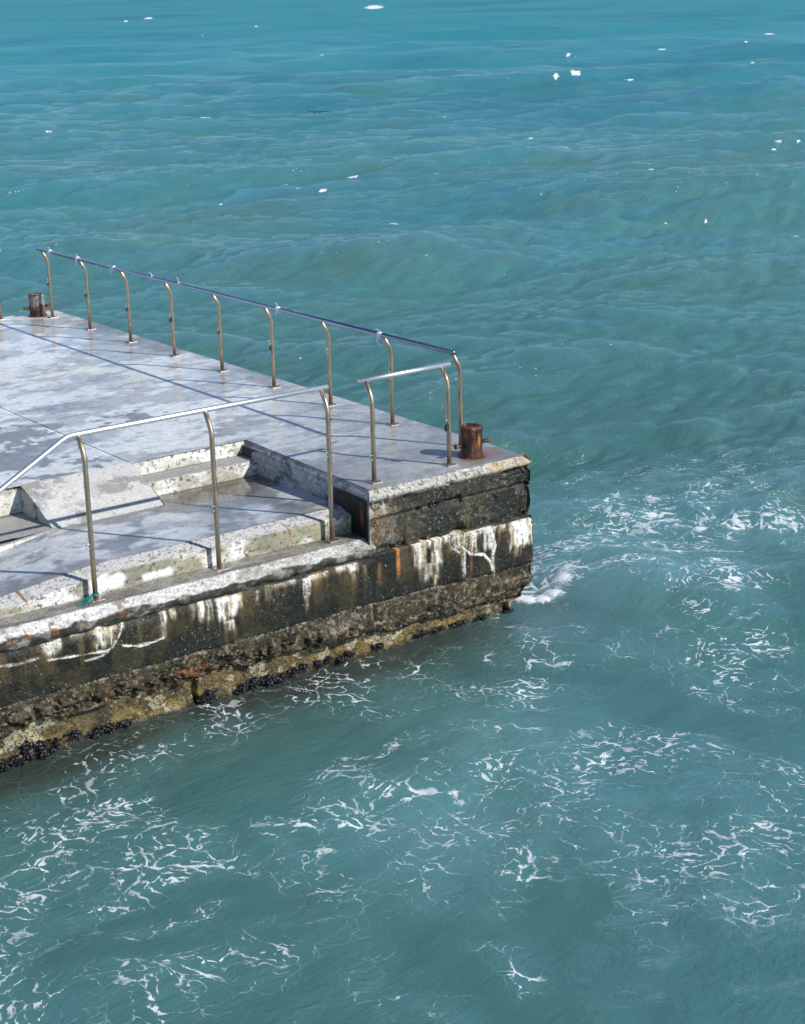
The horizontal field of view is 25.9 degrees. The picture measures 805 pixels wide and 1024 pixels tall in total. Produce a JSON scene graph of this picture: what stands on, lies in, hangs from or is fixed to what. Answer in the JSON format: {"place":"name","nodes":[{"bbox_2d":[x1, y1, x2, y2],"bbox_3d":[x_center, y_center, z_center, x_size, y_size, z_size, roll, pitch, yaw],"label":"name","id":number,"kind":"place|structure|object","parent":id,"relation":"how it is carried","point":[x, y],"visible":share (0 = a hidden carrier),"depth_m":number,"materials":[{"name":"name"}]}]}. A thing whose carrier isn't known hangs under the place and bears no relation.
{"place":"outdoors","nodes":[
{"label":"outdoors","id":0,"kind":"place"},
{"bbox_2d":[0,0,804,1023],"bbox_3d":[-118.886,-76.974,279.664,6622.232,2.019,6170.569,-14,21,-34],"label":"water","id":1,"kind":"structure","parent":0,"point":[570,788],"depth_m":24.39,"materials":[{"name":"teal liquid"}]},
{"bbox_2d":[0,309,532,770],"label":"jetty","id":2,"kind":"object","parent":1,"relation":"in","point":[172,622],"visible":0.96,"depth_m":18.84,"materials":[{"name":"concrete"}]},
{"bbox_2d":[0,249,5,319],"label":"handrail","id":3,"kind":"object","parent":2,"relation":"on","point":[1,318],"visible":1,"depth_m":28.02,"materials":[{"name":"metal"}]},
{"bbox_2d":[0,762,11,772],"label":"mussel cluster","id":4,"kind":"object","parent":2,"relation":"attached to","point":[6,766],"visible":1,"depth_m":16.49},
{"bbox_2d":[4,751,33,766],"bbox_3d":[-3.631,2.343,16.588,0.313,0.178,0.097,-14,21,-34],"label":"mussel cluster","id":5,"kind":"object","parent":2,"relation":"attached to","point":[18,759],"visible":1,"depth_m":16.57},
{"bbox_2d":[21,740,36,753],"bbox_3d":[-3.557,2.230,16.617,0.093,0.123,0.150,12,22,37],"label":"mussel cluster","id":6,"kind":"object","parent":2,"relation":"attached to","point":[28,747],"visible":1,"depth_m":16.60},
{"bbox_2d":[23,293,49,316],"bbox_3d":[-5.889,-3.347,28.250,0.307,0.352,0.444,6,19,21],"label":"bollard","id":7,"kind":"object","parent":2,"relation":"on","point":[37,306],"visible":0.94,"depth_m":28.15,"materials":[{"name":"metal"}]},
{"bbox_2d":[24,738,51,750],"bbox_3d":[-3.463,2.219,16.678,0.272,0.169,0.100,-14,21,-34],"label":"mussel cluster","id":8,"kind":"object","parent":2,"relation":"attached to","point":[41,745],"visible":1,"depth_m":16.68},
{"bbox_2d":[36,747,57,759],"bbox_3d":[-3.412,2.303,16.761,0.101,0.130,0.226,12,22,36],"label":"mussel cluster","id":9,"kind":"object","parent":2,"relation":"attached to","point":[45,753],"visible":1,"depth_m":16.73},
{"bbox_2d":[52,737,61,748],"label":"mussel cluster","id":10,"kind":"object","parent":2,"relation":"attached to","point":[56,741],"visible":1,"depth_m":16.78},
{"bbox_2d":[63,728,83,741],"bbox_3d":[-3.179,2.154,16.886,0.214,0.156,0.106,-14,21,-34],"label":"mussel cluster","id":11,"kind":"object","parent":2,"relation":"attached to","point":[74,734],"visible":1,"depth_m":16.87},
{"bbox_2d":[72,592,98,606],"bbox_3d":[-3.063,0.835,16.880,0.173,0.066,0.284,8,20,28],"label":"rope","id":12,"kind":"object","parent":2,"relation":"on","point":[88,600],"visible":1,"depth_m":16.88,"materials":[{"name":"teal fabric"}]},
{"bbox_2d":[87,725,105,738],"bbox_3d":[-2.984,2.140,17.029,0.181,0.151,0.109,-29,32,-56],"label":"mussel cluster","id":13,"kind":"object","parent":2,"relation":"attached to","point":[96,732],"visible":1,"depth_m":17.01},
{"bbox_2d":[101,723,118,733],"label":"mussel cluster","id":14,"kind":"object","parent":2,"relation":"attached to","point":[109,727],"visible":1,"depth_m":17.08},
{"bbox_2d":[118,719,133,727],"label":"mussel cluster","id":15,"kind":"object","parent":2,"relation":"attached to","point":[127,722],"visible":1,"depth_m":17.19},
{"bbox_2d":[0,384,340,602],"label":"handrail","id":16,"kind":"object","parent":2,"relation":"on","point":[57,444],"visible":1,"depth_m":17.30,"materials":[{"name":"metal"}]},
{"bbox_2d":[196,683,219,703],"bbox_3d":[-1.965,1.833,17.730,0.292,0.267,0.104,-14,21,-34],"label":"mussel cluster","id":17,"kind":"object","parent":2,"relation":"attached to","point":[208,694],"visible":1,"depth_m":17.71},
{"bbox_2d":[234,682,249,694],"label":"mussel cluster","id":18,"kind":"object","parent":2,"relation":"attached to","point":[242,687],"visible":1,"depth_m":17.95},
{"bbox_2d":[35,247,462,445],"bbox_3d":[-2.535,-2.483,23.906,0.199,1.134,10.724,-14,21,-34],"label":"handrail","id":19,"kind":"object","parent":2,"relation":"on","point":[323,321],"visible":0.94,"depth_m":22.93,"materials":[{"name":"metal"}]},
{"bbox_2d":[376,329,381,342],"bbox_3d":[-0.271,-2.078,20.695,0.088,0.176,0.088,-14,21,-34],"label":"ribbon","id":20,"kind":"object","parent":19,"relation":"attached to","point":[378,333],"visible":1,"depth_m":20.68,"materials":[{"name":"white fabric"}]},
{"bbox_2d":[249,676,260,690],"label":"mussel cluster","id":21,"kind":"object","parent":2,"relation":"attached to","point":[253,683],"visible":1,"depth_m":18.02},
{"bbox_2d":[257,673,278,686],"bbox_3d":[-1.393,1.732,18.145,0.102,0.165,0.259,11,21,34],"label":"mussel cluster","id":22,"kind":"object","parent":2,"relation":"attached to","point":[267,679],"visible":1,"depth_m":18.12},
{"bbox_2d":[273,671,287,683],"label":"mussel cluster","id":23,"kind":"object","parent":2,"relation":"attached to","point":[282,678],"visible":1,"depth_m":18.21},
{"bbox_2d":[284,666,298,676],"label":"mussel cluster","id":24,"kind":"object","parent":2,"relation":"attached to","point":[292,671],"visible":1,"depth_m":18.29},
{"bbox_2d":[296,663,309,672],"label":"mussel cluster","id":25,"kind":"object","parent":2,"relation":"attached to","point":[303,666],"visible":1,"depth_m":18.36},
{"bbox_2d":[313,659,322,668],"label":"mussel cluster","id":26,"kind":"object","parent":2,"relation":"attached to","point":[317,663],"visible":1,"depth_m":18.47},
{"bbox_2d":[325,654,334,663],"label":"mussel cluster","id":27,"kind":"object","parent":2,"relation":"attached to","point":[329,658],"visible":1,"depth_m":18.54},
{"bbox_2d":[336,655,347,663],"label":"mussel cluster","id":28,"kind":"object","parent":2,"relation":"attached to","point":[341,659],"visible":1,"depth_m":18.64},
{"bbox_2d":[344,649,355,658],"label":"mussel cluster","id":29,"kind":"object","parent":2,"relation":"attached to","point":[349,654],"visible":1,"depth_m":18.70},
{"bbox_2d":[372,642,383,650],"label":"mussel cluster","id":30,"kind":"object","parent":2,"relation":"attached to","point":[380,645],"visible":1,"depth_m":18.92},
{"bbox_2d":[358,362,457,483],"bbox_3d":[0.085,-0.966,18.853,1.208,1.126,0.199,-14,21,-34],"label":"handrail","id":31,"kind":"object","parent":2,"relation":"on","point":[367,380],"visible":1,"depth_m":18.70,"materials":[{"name":"metal"}]},
{"bbox_2d":[445,415,448,431],"bbox_3d":[0.489,-0.970,19.101,0.029,0.171,0.082,10,21,32],"label":"padlock","id":32,"kind":"object","parent":31,"relation":"attached to","point":[446,427],"visible":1,"depth_m":19.08,"materials":[{"name":"metal"}]},
{"bbox_2d":[413,629,430,637],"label":"mussel cluster","id":33,"kind":"object","parent":2,"relation":"attached to","point":[420,634],"visible":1,"depth_m":19.25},
{"bbox_2d":[430,624,449,632],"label":"mussel cluster","id":34,"kind":"object","parent":2,"relation":"attached to","point":[438,628],"visible":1,"depth_m":19.38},
{"bbox_2d":[451,618,469,627],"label":"mussel cluster","id":35,"kind":"object","parent":2,"relation":"attached to","point":[457,623],"visible":1,"depth_m":19.55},
{"bbox_2d":[454,423,490,459],"bbox_3d":[0.775,-0.801,19.570,0.307,0.352,0.444,6,19,21],"label":"bollard","id":36,"kind":"object","parent":2,"relation":"on","point":[470,445],"visible":1,"depth_m":19.47,"materials":[{"name":"metal"}]},
{"bbox_2d":[476,612,490,619],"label":"mussel cluster","id":37,"kind":"object","parent":2,"relation":"attached to","point":[484,616],"visible":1,"depth_m":19.75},
{"bbox_2d":[502,608,513,613],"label":"mussel cluster","id":38,"kind":"object","parent":2,"relation":"attached to","point":[508,611],"visible":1,"depth_m":19.96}
]}

